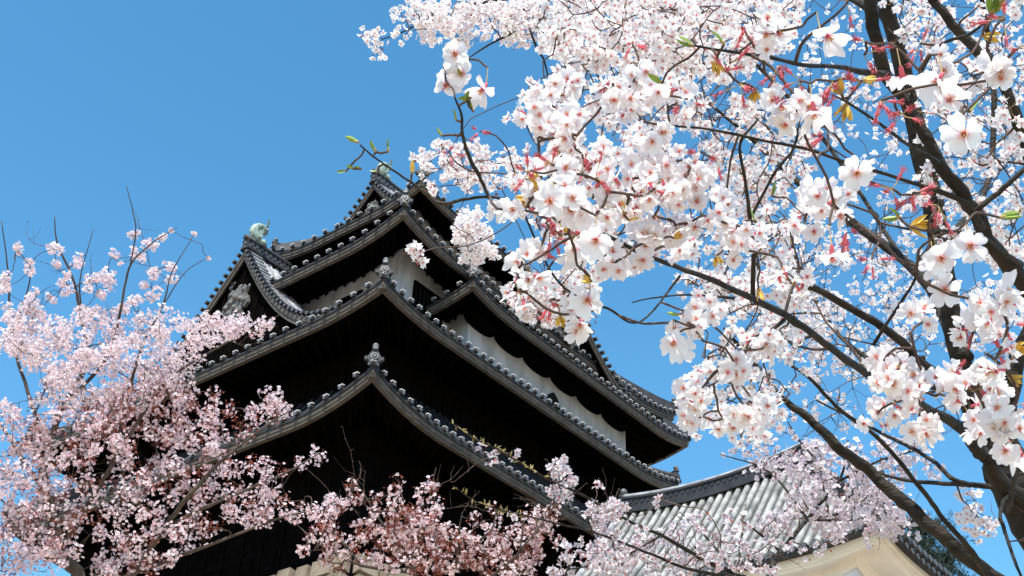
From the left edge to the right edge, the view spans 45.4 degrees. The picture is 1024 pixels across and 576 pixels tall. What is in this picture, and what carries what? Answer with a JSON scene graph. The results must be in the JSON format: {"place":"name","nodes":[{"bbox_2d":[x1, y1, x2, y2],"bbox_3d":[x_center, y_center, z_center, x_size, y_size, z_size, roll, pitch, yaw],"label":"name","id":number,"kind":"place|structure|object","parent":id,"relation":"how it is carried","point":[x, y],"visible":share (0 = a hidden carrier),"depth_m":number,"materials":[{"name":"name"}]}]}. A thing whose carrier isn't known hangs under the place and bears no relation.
{"place":"outdoors","nodes":[
{"label":"outdoors","id":0,"kind":"place"},
{"bbox_2d":[0,0,1023,575],"label":"sky","id":1,"kind":"structure","parent":0,"point":[217,119],"materials":[{"name":"blue"}]},
{"label":"ground","id":2,"kind":"structure","parent":0,"visible":0},
{"bbox_2d":[0,186,345,575],"bbox_3d":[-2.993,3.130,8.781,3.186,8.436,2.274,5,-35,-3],"label":"cherry tree","id":3,"kind":"object","parent":2,"relation":"on","point":[116,398],"visible":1,"depth_m":9.88,"materials":[{"name":"pink plant"}]},
{"bbox_2d":[2,159,691,575],"bbox_3d":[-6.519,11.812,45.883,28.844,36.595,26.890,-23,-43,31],"label":"castle keep","id":4,"kind":"structure","parent":2,"relation":"on","point":[382,351],"depth_m":43.43,"materials":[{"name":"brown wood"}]},
{"bbox_2d":[339,289,362,303],"bbox_3d":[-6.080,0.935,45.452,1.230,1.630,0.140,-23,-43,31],"label":"window","id":5,"kind":"structure","parent":4,"relation":"in","point":[347,298],"depth_m":45.88,"materials":[{"name":"black wood"}]},
{"bbox_2d":[412,280,442,327],"bbox_3d":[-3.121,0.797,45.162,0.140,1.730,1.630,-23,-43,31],"label":"window","id":6,"kind":"structure","parent":4,"relation":"in","point":[421,295],"depth_m":45.20,"materials":[{"name":"black wood"}]},
{"bbox_2d":[546,392,559,409],"bbox_3d":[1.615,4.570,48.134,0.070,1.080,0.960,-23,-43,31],"label":"bell window","id":7,"kind":"structure","parent":4,"relation":"in","point":[552,396],"depth_m":48.22,"materials":[{"name":"black wood"}]},
{"bbox_2d":[295,426,586,575],"bbox_3d":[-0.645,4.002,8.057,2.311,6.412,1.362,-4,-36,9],"label":"cherry tree","id":8,"kind":"object","parent":2,"relation":"on","point":[423,523],"visible":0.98,"depth_m":9.47,"materials":[{"name":"pink plant"}]},
{"bbox_2d":[337,0,1023,575],"bbox_3d":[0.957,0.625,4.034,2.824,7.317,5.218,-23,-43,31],"label":"cherry tree","id":9,"kind":"object","parent":2,"relation":"on","point":[671,46],"visible":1,"depth_m":2.08,"materials":[{"name":"white plant"}]},
{"bbox_2d":[450,411,951,575],"bbox_3d":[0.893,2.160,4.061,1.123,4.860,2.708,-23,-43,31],"label":"cherry tree","id":10,"kind":"object","parent":2,"relation":"on","point":[896,521],"visible":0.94,"depth_m":5.29,"materials":[{"name":"pink plant"}]},
{"bbox_2d":[575,440,954,575],"label":"white annex","id":11,"kind":"object","parent":2,"relation":"on","point":[715,496],"visible":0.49,"depth_m":32.28,"materials":[{"name":"tile"}]},
{"bbox_2d":[903,504,977,575],"bbox_3d":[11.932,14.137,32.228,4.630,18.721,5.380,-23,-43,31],"label":"tree","id":12,"kind":"object","parent":2,"relation":"on","point":[945,559],"visible":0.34,"depth_m":36.15,"materials":[{"name":"plant"}]}
]}

